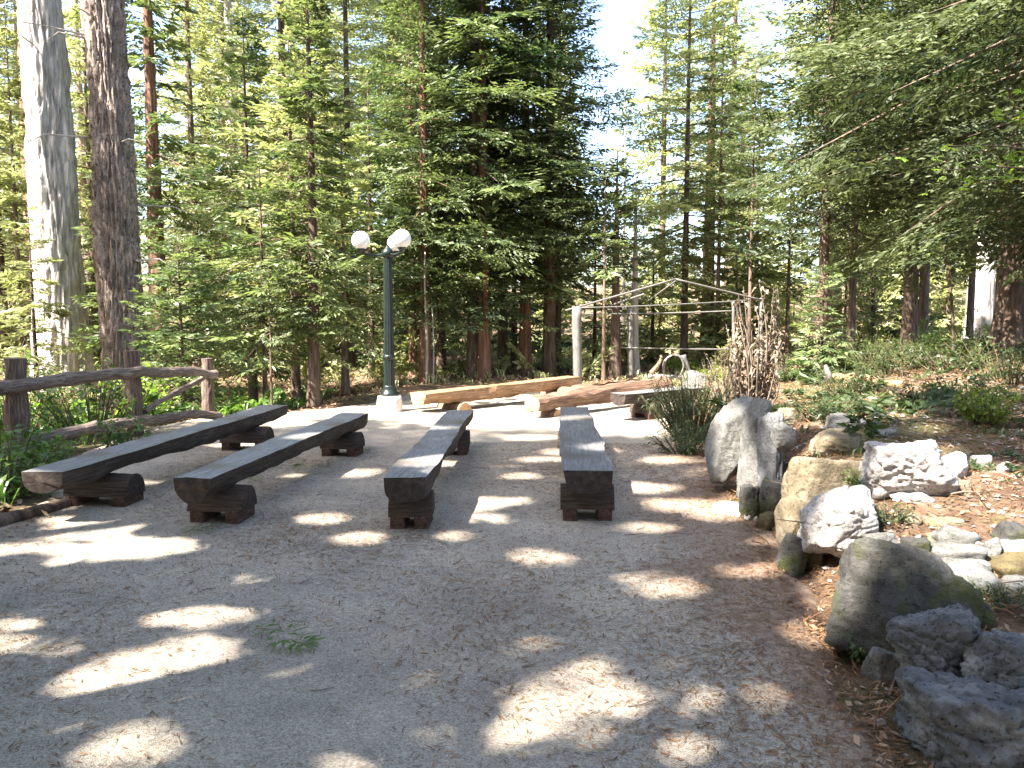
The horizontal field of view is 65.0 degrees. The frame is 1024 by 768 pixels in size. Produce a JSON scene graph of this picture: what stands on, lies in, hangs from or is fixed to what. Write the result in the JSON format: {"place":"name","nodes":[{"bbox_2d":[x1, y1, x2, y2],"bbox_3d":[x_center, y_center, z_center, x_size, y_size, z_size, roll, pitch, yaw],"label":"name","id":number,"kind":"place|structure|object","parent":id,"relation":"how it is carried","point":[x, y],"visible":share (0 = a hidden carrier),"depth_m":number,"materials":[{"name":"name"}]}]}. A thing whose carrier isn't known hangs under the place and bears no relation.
{"place":"outdoors","nodes":[
{"label":"outdoors","id":0,"kind":"place"},
{"bbox_2d":[0,0,997,287],"label":"sky","id":1,"kind":"structure","parent":0,"point":[616,36],"materials":[{"name":"white"}]},
{"bbox_2d":[0,276,1023,767],"bbox_3d":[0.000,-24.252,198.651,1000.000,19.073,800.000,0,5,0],"label":"ground","id":2,"kind":"structure","parent":0,"point":[982,524],"depth_m":6.50,"materials":[{"name":"brown soil"}]},
{"bbox_2d":[0,416,73,500],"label":"shrub","id":3,"kind":"object","parent":2,"relation":"on","point":[23,462],"visible":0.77,"depth_m":7.04,"materials":[{"name":"green plant"}]},
{"bbox_2d":[0,0,89,357],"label":"young conifer","id":4,"kind":"object","parent":2,"relation":"on","point":[10,106],"visible":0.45,"depth_m":22.27,"materials":[{"name":"green plant"}]},
{"bbox_2d":[0,204,91,412],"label":"young cedar","id":5,"kind":"object","parent":2,"relation":"on","point":[34,330],"visible":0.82,"depth_m":17.38,"materials":[{"name":"green plant"}]},
{"bbox_2d":[0,0,95,372],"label":"cedar tree","id":6,"kind":"object","parent":2,"relation":"on","point":[3,235],"visible":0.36,"depth_m":22.70,"materials":[{"name":"green plant"}]},
{"bbox_2d":[17,0,100,394],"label":"redwood tree","id":7,"kind":"object","parent":2,"relation":"on","point":[51,163],"visible":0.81,"depth_m":19.29,"materials":[{"name":"grey plant"}]},
{"bbox_2d":[27,358,154,437],"bbox_3d":[-5.608,0.184,10.588,1.814,1.030,1.344,-2,5,-23],"label":"shrub","id":8,"kind":"object","parent":2,"relation":"on","point":[62,421],"visible":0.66,"depth_m":10.50,"materials":[{"name":"green plant"}]},
{"bbox_2d":[14,3,174,354],"bbox_3d":[-13.322,-6.890,25.514,5.313,13.400,4.792,0,5,0],"label":"cedar tree","id":9,"kind":"object","parent":2,"relation":"on","point":[75,16],"visible":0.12,"depth_m":25.22,"materials":[{"name":"green plant"}]},
{"bbox_2d":[62,0,142,308],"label":"conifer tree","id":10,"kind":"object","parent":2,"relation":"on","point":[80,141],"visible":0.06,"depth_m":46.05,"materials":[{"name":"plant"}]},
{"bbox_2d":[6,0,214,419],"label":"fir tree","id":11,"kind":"object","parent":2,"relation":"on","point":[115,233],"visible":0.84,"depth_m":15.07,"materials":[{"name":"brown plant"}]},
{"bbox_2d":[0,351,222,461],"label":"log fence","id":12,"kind":"object","parent":2,"relation":"on","point":[17,385],"visible":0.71,"depth_m":10.04,"materials":[{"name":"brown wood"}]},
{"bbox_2d":[67,98,206,400],"bbox_3d":[-8.618,-2.879,18.508,2.926,7.400,3.057,-4,6,-36],"label":"cedar tree","id":13,"kind":"object","parent":2,"relation":"on","point":[143,200],"visible":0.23,"depth_m":18.23,"materials":[{"name":"green plant"}]},
{"bbox_2d":[82,0,231,381],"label":"conifer tree","id":14,"kind":"object","parent":2,"relation":"on","point":[147,29],"visible":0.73,"depth_m":20.46,"materials":[{"name":"green plant"}]},
{"bbox_2d":[1,384,337,474],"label":"fern cover","id":15,"kind":"object","parent":2,"relation":"on","point":[278,392],"visible":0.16,"depth_m":13.56,"materials":[{"name":"green plant"}]},
{"bbox_2d":[117,232,247,415],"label":"young fir","id":16,"kind":"object","parent":2,"relation":"on","point":[196,344],"visible":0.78,"depth_m":13.44,"materials":[{"name":"green plant"}]},
{"bbox_2d":[130,0,263,366],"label":"cedar tree","id":17,"kind":"object","parent":2,"relation":"on","point":[200,78],"visible":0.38,"depth_m":23.18,"materials":[{"name":"green plant"}]},
{"bbox_2d":[159,0,279,337],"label":"cedar tree","id":18,"kind":"object","parent":2,"relation":"on","point":[221,19],"visible":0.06,"depth_m":31.67,"materials":[{"name":"green plant"}]},
{"bbox_2d":[162,0,303,362],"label":"conifer tree","id":19,"kind":"object","parent":2,"relation":"on","point":[228,9],"visible":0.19,"depth_m":26.00,"materials":[{"name":"green plant"}]},
{"bbox_2d":[166,12,332,405],"bbox_3d":[-5.737,-3.384,17.280,3.700,8.900,4.029,0,5,0],"label":"cedar tree","id":20,"kind":"object","parent":2,"relation":"on","point":[253,381],"visible":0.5,"depth_m":16.98,"materials":[{"name":"green plant"}]},
{"bbox_2d":[206,156,331,404],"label":"young fir","id":21,"kind":"object","parent":2,"relation":"on","point":[263,355],"visible":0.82,"depth_m":13.96,"materials":[{"name":"green plant"}]},
{"bbox_2d":[243,267,301,404],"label":"young fir","id":22,"kind":"object","parent":2,"relation":"on","point":[249,300],"visible":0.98,"depth_m":13.34,"materials":[{"name":"green plant"}]},
{"bbox_2d":[189,0,367,369],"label":"cedar tree","id":23,"kind":"object","parent":2,"relation":"on","point":[279,11],"visible":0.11,"depth_m":22.19,"materials":[{"name":"green plant"}]},
{"bbox_2d":[196,26,376,401],"bbox_3d":[-4.267,-2.913,15.563,3.508,7.608,3.703,0,5,0],"label":"cedar tree","id":24,"kind":"object","parent":2,"relation":"on","point":[296,391],"visible":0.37,"depth_m":15.32,"materials":[{"name":"green plant"}]},
{"bbox_2d":[233,0,383,407],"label":"young conifer","id":25,"kind":"object","parent":2,"relation":"on","point":[312,317],"visible":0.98,"depth_m":13.76,"materials":[{"name":"green plant"}]},
{"bbox_2d":[260,0,387,352],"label":"cedar tree","id":26,"kind":"object","parent":2,"relation":"on","point":[355,66],"visible":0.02,"depth_m":29.02,"materials":[{"name":"green plant"}]},
{"bbox_2d":[268,0,408,365],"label":"cedar tree","id":27,"kind":"object","parent":2,"relation":"on","point":[352,355],"visible":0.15,"depth_m":24.19,"materials":[{"name":"green plant"}]},
{"bbox_2d":[282,113,414,395],"bbox_3d":[-3.825,-2.800,18.466,3.301,6.900,2.948,0,5,0],"label":"cedar tree","id":28,"kind":"object","parent":2,"relation":"on","point":[345,378],"visible":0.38,"depth_m":18.26,"materials":[{"name":"green plant"}]},
{"bbox_2d":[326,81,417,377],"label":"cedar tree","id":29,"kind":"object","parent":2,"relation":"on","point":[371,353],"visible":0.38,"depth_m":20.63,"materials":[{"name":"green plant"}]},
{"bbox_2d":[336,0,449,351],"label":"cedar tree","id":30,"kind":"object","parent":2,"relation":"on","point":[380,42],"visible":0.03,"depth_m":29.76,"materials":[{"name":"green plant"}]},
{"bbox_2d":[365,0,468,376],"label":"conifer tree","id":31,"kind":"object","parent":2,"relation":"on","point":[413,356],"visible":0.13,"depth_m":20.91,"materials":[{"name":"green plant"}]},
{"bbox_2d":[346,0,503,383],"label":"fir tree","id":32,"kind":"object","parent":2,"relation":"on","point":[421,122],"visible":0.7,"depth_m":18.39,"materials":[{"name":"green plant"}]},
{"bbox_2d":[0,335,888,401],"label":"undergrowth","id":33,"kind":"object","parent":2,"relation":"on","point":[537,374],"visible":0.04,"depth_m":20.19,"materials":[{"name":"green plant"}]},
{"bbox_2d":[0,388,891,767],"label":"gravel clearing","id":34,"kind":"structure","parent":2,"relation":"on","point":[508,424],"depth_m":4.19,"materials":[{"name":"gravel"}]},
{"bbox_2d":[21,405,288,506],"bbox_3d":[-3.314,0.687,8.308,0.562,0.446,4.553,0,5,6],"label":"log bench","id":35,"kind":"object","parent":34,"relation":"on","point":[84,478],"visible":0.97,"depth_m":6.89,"materials":[{"name":"grey wood"}]},
{"bbox_2d":[173,413,367,523],"bbox_3d":[-2.112,0.731,7.796,0.452,0.445,3.915,1,5,7],"label":"log bench","id":36,"kind":"object","parent":34,"relation":"on","point":[208,492],"visible":0.99,"depth_m":6.50,"materials":[{"name":"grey wood"}]},
{"bbox_2d":[352,229,410,412],"bbox_3d":[-2.101,-0.969,13.279,0.999,3.048,1.096,0,5,0],"label":"street lamp","id":37,"kind":"object","parent":34,"relation":"on","point":[389,399],"visible":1,"depth_m":13.10,"materials":[{"name":"green metal"}]},
{"bbox_2d":[384,410,473,528],"bbox_3d":[-0.706,0.719,7.925,0.350,0.448,4.207,0,5,2],"label":"log bench","id":38,"kind":"object","parent":34,"relation":"on","point":[411,475],"visible":1,"depth_m":6.17,"materials":[{"name":"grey wood"}]},
{"bbox_2d":[0,456,900,767],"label":"loose gravel","id":39,"kind":"structure","parent":34,"relation":"on","point":[384,644],"depth_m":3.76,"materials":[{"name":"grey gravel"}]},
{"bbox_2d":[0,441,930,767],"bbox_3d":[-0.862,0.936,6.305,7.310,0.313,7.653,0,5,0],"label":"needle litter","id":40,"kind":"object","parent":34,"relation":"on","point":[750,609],"visible":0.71,"depth_m":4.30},
{"bbox_2d":[410,376,580,409],"bbox_3d":[-0.149,0.172,14.419,3.836,0.420,0.605,-5,7,-43],"label":"log bench","id":41,"kind":"object","parent":34,"relation":"on","point":[451,399],"visible":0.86,"depth_m":13.91,"materials":[{"name":"brown wood"}]},
{"bbox_2d":[557,407,614,520],"bbox_3d":[0.690,0.692,8.239,0.438,0.446,4.291,0,5,3],"label":"log bench","id":42,"kind":"object","parent":34,"relation":"on","point":[587,466],"visible":1,"depth_m":6.30,"materials":[{"name":"grey wood"}]},
{"bbox_2d":[525,376,672,416],"bbox_3d":[1.598,0.195,13.761,0.380,0.486,3.824,5,7,43],"label":"log bench","id":43,"kind":"object","parent":34,"relation":"on","point":[546,405],"visible":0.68,"depth_m":13.10,"materials":[{"name":"brown bare peeled timber"}]},
{"bbox_2d":[610,386,709,419],"bbox_3d":[2.360,0.309,12.684,1.973,0.446,0.450,-4,6,-37],"label":"log bench","id":44,"kind":"object","parent":34,"relation":"on","point":[626,398],"visible":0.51,"depth_m":12.31,"materials":[{"name":"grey wood"}]},
{"bbox_2d":[645,416,709,454],"bbox_3d":[1.976,0.592,9.276,0.924,0.485,0.793,0,5,0],"label":"shrub","id":45,"kind":"object","parent":34,"relation":"on","point":[694,443],"visible":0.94,"depth_m":9.25,"materials":[{"name":"green plant"}]},
{"bbox_2d":[638,366,746,440],"bbox_3d":[2.367,0.244,10.430,1.453,0.957,1.414,0,5,0],"label":"shrub","id":46,"kind":"object","parent":34,"relation":"on","point":[669,411],"visible":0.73,"depth_m":10.29,"materials":[{"name":"green plant"}]},
{"bbox_2d":[704,395,751,483],"bbox_3d":[1.986,0.500,7.310,0.332,0.850,0.395,14,1,-15],"label":"rock","id":47,"kind":"object","parent":34,"relation":"on","point":[721,447],"visible":0.81,"depth_m":7.16,"materials":[{"name":"grey stone"}]},
{"bbox_2d":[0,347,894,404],"bbox_3d":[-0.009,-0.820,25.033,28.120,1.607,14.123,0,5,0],"label":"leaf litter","id":48,"kind":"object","parent":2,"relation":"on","point":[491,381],"visible":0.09,"depth_m":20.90,"materials":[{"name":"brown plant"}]},
{"bbox_2d":[356,0,606,379],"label":"fir tree","id":49,"kind":"object","parent":2,"relation":"on","point":[470,80],"visible":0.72,"depth_m":18.80,"materials":[{"name":"green plant"}]},
{"bbox_2d":[420,0,550,379],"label":"conifer tree","id":50,"kind":"object","parent":2,"relation":"on","point":[484,361],"visible":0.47,"depth_m":19.02,"materials":[{"name":"green plant"}]},
{"bbox_2d":[0,316,990,389],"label":"sunny undergrowth","id":51,"kind":"object","parent":2,"relation":"on","point":[403,365],"visible":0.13,"depth_m":21.40,"materials":[{"name":"green leaves"}]},
{"bbox_2d":[447,109,572,366],"bbox_3d":[-0.039,-4.409,24.344,3.936,8.568,3.387,0,5,0],"label":"cedar tree","id":52,"kind":"object","parent":2,"relation":"on","point":[513,335],"visible":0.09,"depth_m":24.23,"materials":[{"name":"green plant"}]},
{"bbox_2d":[461,0,576,375],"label":"conifer tree","id":53,"kind":"object","parent":2,"relation":"on","point":[525,349],"visible":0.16,"depth_m":20.58,"materials":[{"name":"green plant"}]},
{"bbox_2d":[460,0,640,376],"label":"fir tree","id":54,"kind":"object","parent":2,"relation":"on","point":[549,302],"visible":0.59,"depth_m":19.70,"materials":[{"name":"green plant"}]},
{"bbox_2d":[89,346,1023,755],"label":"fallen twigs","id":55,"kind":"object","parent":2,"relation":"on","point":[679,532],"visible":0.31,"depth_m":5.37,"materials":[{"name":"brown wood"}]},
{"bbox_2d":[531,0,612,368],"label":"conifer tree","id":56,"kind":"object","parent":2,"relation":"on","point":[558,333],"visible":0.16,"depth_m":23.61,"materials":[{"name":"green plant"}]},
{"bbox_2d":[555,210,651,362],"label":"cedar tree","id":57,"kind":"object","parent":2,"relation":"on","point":[595,325],"visible":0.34,"depth_m":25.66,"materials":[{"name":"green plant"}]},
{"bbox_2d":[576,144,632,379],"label":"conifer tree","id":58,"kind":"object","parent":2,"relation":"on","point":[606,275],"visible":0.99,"depth_m":18.79,"materials":[{"name":"green plant"}]},
{"bbox_2d":[570,152,658,380],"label":"conifer tree","id":59,"kind":"object","parent":2,"relation":"on","point":[615,366],"visible":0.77,"depth_m":19.79,"materials":[{"name":"green plant"}]},
{"bbox_2d":[607,178,667,374],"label":"conifer tree","id":60,"kind":"object","parent":2,"relation":"on","point":[636,261],"visible":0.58,"depth_m":21.31,"materials":[{"name":"green plant"}]},
{"bbox_2d":[620,218,691,362],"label":"cedar tree","id":61,"kind":"object","parent":2,"relation":"on","point":[654,338],"visible":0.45,"depth_m":26.72,"materials":[{"name":"green plant"}]},
{"bbox_2d":[609,0,717,350],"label":"cedar tree","id":62,"kind":"object","parent":2,"relation":"on","point":[660,319],"visible":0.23,"depth_m":30.14,"materials":[{"name":"green plant"}]},
{"bbox_2d":[565,278,763,384],"bbox_3d":[3.204,-1.131,18.723,4.900,2.577,2.003,-2,5,-18],"label":"pole arbour","id":63,"kind":"object","parent":2,"relation":"on","point":[577,338],"visible":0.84,"depth_m":18.24,"materials":[{"name":"grey wood"}]},
{"bbox_2d":[597,0,785,366],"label":"fir tree","id":64,"kind":"object","parent":2,"relation":"on","point":[667,209],"visible":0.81,"depth_m":23.20,"materials":[{"name":"green plant"}]},
{"bbox_2d":[653,179,759,367],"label":"young conifer","id":65,"kind":"object","parent":2,"relation":"on","point":[702,328],"visible":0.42,"depth_m":23.86,"materials":[{"name":"green plant"}]},
{"bbox_2d":[641,0,783,357],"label":"conifer tree","id":66,"kind":"object","parent":2,"relation":"on","point":[728,106],"visible":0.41,"depth_m":26.13,"materials":[{"name":"green plant"}]},
{"bbox_2d":[674,1,774,314],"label":"conifer tree","id":67,"kind":"object","parent":2,"relation":"on","point":[737,14],"visible":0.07,"depth_m":51.01,"materials":[{"name":"green plant"}]},
{"bbox_2d":[678,5,779,355],"bbox_3d":[6.035,-5.291,22.633,2.463,10.400,2.842,-3,6,-35],"label":"conifer tree","id":68,"kind":"object","parent":2,"relation":"on","point":[721,115],"visible":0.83,"depth_m":22.43,"materials":[{"name":"green plant"}]},
{"bbox_2d":[697,183,778,357],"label":"young conifer","id":69,"kind":"object","parent":2,"relation":"on","point":[746,270],"visible":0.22,"depth_m":25.38,"materials":[{"name":"green plant"}]},
{"bbox_2d":[692,52,795,359],"bbox_3d":[6.536,-4.567,21.714,2.460,8.900,2.873,-3,6,-28],"label":"conifer tree","id":70,"kind":"object","parent":2,"relation":"on","point":[751,251],"visible":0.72,"depth_m":21.59,"materials":[{"name":"green plant"}]},
{"bbox_2d":[719,284,788,404],"bbox_3d":[2.837,-0.373,9.366,0.798,1.561,0.835,0,5,0],"label":"shrub","id":71,"kind":"object","parent":2,"relation":"on","point":[758,385],"visible":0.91,"depth_m":9.31,"materials":[{"name":"brown plant"}]},
{"bbox_2d":[736,396,771,496],"bbox_3d":[2.080,0.571,6.929,0.174,0.936,0.390,2,4,-12],"label":"rock","id":72,"kind":"object","parent":2,"relation":"on","point":[747,471],"visible":0.57,"depth_m":6.86,"materials":[{"name":"grey stone"}]},
{"bbox_2d":[715,63,817,342],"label":"young conifer","id":73,"kind":"object","parent":2,"relation":"on","point":[782,302],"visible":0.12,"depth_m":27.66,"materials":[{"name":"green plant"}]},
{"bbox_2d":[756,411,784,486],"bbox_3d":[2.044,0.647,6.369,0.128,0.906,0.380,-2,5,-11],"label":"rock","id":74,"kind":"object","parent":2,"relation":"on","point":[770,456],"visible":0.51,"depth_m":6.28,"materials":[{"name":"grey stone"}]},
{"bbox_2d":[775,532,809,578],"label":"rock","id":75,"kind":"object","parent":2,"relation":"on","point":[792,558],"visible":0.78,"depth_m":4.99,"materials":[{"name":"grey stone"}]},
{"bbox_2d":[752,154,846,359],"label":"fir tree","id":76,"kind":"object","parent":2,"relation":"on","point":[787,292],"visible":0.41,"depth_m":22.87,"materials":[{"name":"green plant"}]},
{"bbox_2d":[795,529,822,568],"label":"rock","id":77,"kind":"object","parent":2,"relation":"on","point":[814,560],"visible":0.2,"depth_m":4.97,"materials":[{"name":"brown stone"}]},
{"bbox_2d":[774,495,805,543],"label":"rock","id":78,"kind":"object","parent":77,"relation":"on","point":[790,507],"visible":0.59,"depth_m":5.19,"materials":[{"name":"beige stone"}]},
{"bbox_2d":[781,456,859,504],"bbox_3d":[2.110,0.710,5.505,0.591,0.459,0.319,-1,5,-12],"label":"rock","id":79,"kind":"object","parent":2,"relation":"on","point":[806,479],"visible":0.57,"depth_m":5.39,"materials":[{"name":"beige stone"}]},
{"bbox_2d":[780,264,861,381],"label":"young cedar","id":80,"kind":"object","parent":2,"relation":"on","point":[809,350],"visible":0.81,"depth_m":12.10,"materials":[{"name":"green plant"}]},
{"bbox_2d":[724,0,936,360],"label":"conifer tree","id":81,"kind":"object","parent":2,"relation":"on","point":[824,245],"visible":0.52,"depth_m":17.59,"materials":[{"name":"green plant"}]},
{"bbox_2d":[752,0,913,357],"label":"fir tree","id":82,"kind":"object","parent":2,"relation":"on","point":[851,320],"visible":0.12,"depth_m":20.75,"materials":[{"name":"green plant"}]},
{"bbox_2d":[762,0,905,341],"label":"conifer tree","id":83,"kind":"object","parent":2,"relation":"on","point":[833,339],"visible":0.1,"depth_m":30.94,"materials":[{"name":"green plant"}]},
{"bbox_2d":[808,428,861,456],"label":"rock","id":84,"kind":"object","parent":2,"relation":"on","point":[828,441],"visible":0.74,"depth_m":6.54,"materials":[{"name":"beige stone"}]},
{"bbox_2d":[797,485,878,557],"bbox_3d":[1.972,0.823,4.875,0.472,0.415,0.422,-17,5,1],"label":"rock","id":85,"kind":"object","parent":2,"relation":"on","point":[836,522],"visible":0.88,"depth_m":4.73,"materials":[{"name":"white stone"}]},
{"bbox_2d":[798,203,888,350],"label":"young conifer","id":86,"kind":"object","parent":2,"relation":"on","point":[861,313],"visible":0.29,"depth_m":23.27,"materials":[{"name":"green plant"}]},
{"bbox_2d":[693,346,1023,767],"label":"leaf litter","id":87,"kind":"object","parent":2,"relation":"on","point":[839,703],"visible":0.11,"depth_m":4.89,"materials":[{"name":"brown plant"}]},
{"bbox_2d":[707,335,1023,438],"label":"ground cover","id":88,"kind":"object","parent":2,"relation":"on","point":[872,408],"visible":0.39,"depth_m":8.26,"materials":[{"name":"green plant"}]},
{"bbox_2d":[741,0,1013,350],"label":"fir tree","id":89,"kind":"object","parent":2,"relation":"on","point":[909,321],"visible":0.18,"depth_m":17.11,"materials":[{"name":"green plant"}]},
{"bbox_2d":[861,646,895,683],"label":"rock","id":90,"kind":"object","parent":2,"relation":"on","point":[878,664],"visible":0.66,"depth_m":3.52,"materials":[{"name":"grey stone"}]},
{"bbox_2d":[734,0,1023,353],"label":"fir tree","id":91,"kind":"object","parent":2,"relation":"on","point":[1007,325],"visible":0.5,"depth_m":13.78,"materials":[{"name":"green plant"}]},
{"bbox_2d":[830,195,928,355],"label":"cedar tree","id":92,"kind":"object","parent":2,"relation":"on","point":[878,316],"visible":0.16,"depth_m":23.55,"materials":[{"name":"green plant"}]},
{"bbox_2d":[824,537,984,654],"bbox_3d":[1.826,1.050,3.788,0.603,0.584,0.462,12,-14,-15],"label":"rock","id":93,"kind":"object","parent":2,"relation":"on","point":[880,583],"visible":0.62,"depth_m":3.68,"materials":[{"name":"grey stone"}]},
{"bbox_2d":[857,439,960,499],"bbox_3d":[2.593,0.578,5.283,0.590,0.421,0.452,0,5,3],"label":"rock","id":94,"kind":"object","parent":2,"relation":"on","point":[923,466],"visible":0.91,"depth_m":5.12,"materials":[{"name":"white stone"}]},
{"bbox_2d":[823,0,1023,287],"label":"fir tree","id":95,"kind":"object","parent":2,"relation":"on","point":[989,43],"visible":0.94,"depth_m":10.59,"materials":[{"name":"green plant"}]},
{"bbox_2d":[886,603,980,677],"bbox_3d":[1.776,1.126,3.364,0.336,0.399,0.331,-9,5,1],"label":"rock","id":96,"kind":"object","parent":2,"relation":"on","point":[939,639],"visible":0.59,"depth_m":3.29,"materials":[{"name":"grey stone"}]},
{"bbox_2d":[890,334,996,372],"bbox_3d":[5.982,-0.435,11.098,1.455,0.560,1.294,-4,6,-40],"label":"ground plant","id":97,"kind":"object","parent":2,"relation":"on","point":[942,352],"visible":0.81,"depth_m":10.97,"materials":[{"name":"green plant"}]},
{"bbox_2d":[918,218,977,345],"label":"cedar tree","id":98,"kind":"object","parent":2,"relation":"on","point":[958,318],"visible":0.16,"depth_m":26.59,"materials":[{"name":"green plant"}]},
{"bbox_2d":[898,0,1008,338],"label":"conifer tree","id":99,"kind":"object","parent":2,"relation":"on","point":[984,296],"visible":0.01,"depth_m":25.52,"materials":[{"name":"white plant"}]},
{"bbox_2d":[892,666,1023,767],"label":"rock","id":100,"kind":"object","parent":2,"relation":"on","point":[946,720],"visible":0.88,"depth_m":2.83,"materials":[{"name":"grey stone"}]},
{"bbox_2d":[895,89,1023,194],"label":"conifer tree","id":101,"kind":"object","parent":2,"relation":"on","point":[1008,158],"visible":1,"depth_m":7.35,"materials":[{"name":"green plant"}]},
{"bbox_2d":[939,331,1023,384],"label":"ground plant","id":102,"kind":"object","parent":2,"relation":"on","point":[1019,373],"visible":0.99,"depth_m":9.40,"materials":[{"name":"green plant"}]},
{"bbox_2d":[947,380,1022,425],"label":"shrub","id":103,"kind":"object","parent":2,"relation":"on","point":[985,410],"visible":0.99,"depth_m":6.90,"materials":[{"name":"green plant"}]},
{"bbox_2d":[960,629,1023,688],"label":"rock","id":104,"kind":"object","parent":2,"relation":"on","point":[996,656],"visible":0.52,"depth_m":3.07,"materials":[{"name":"grey stone"}]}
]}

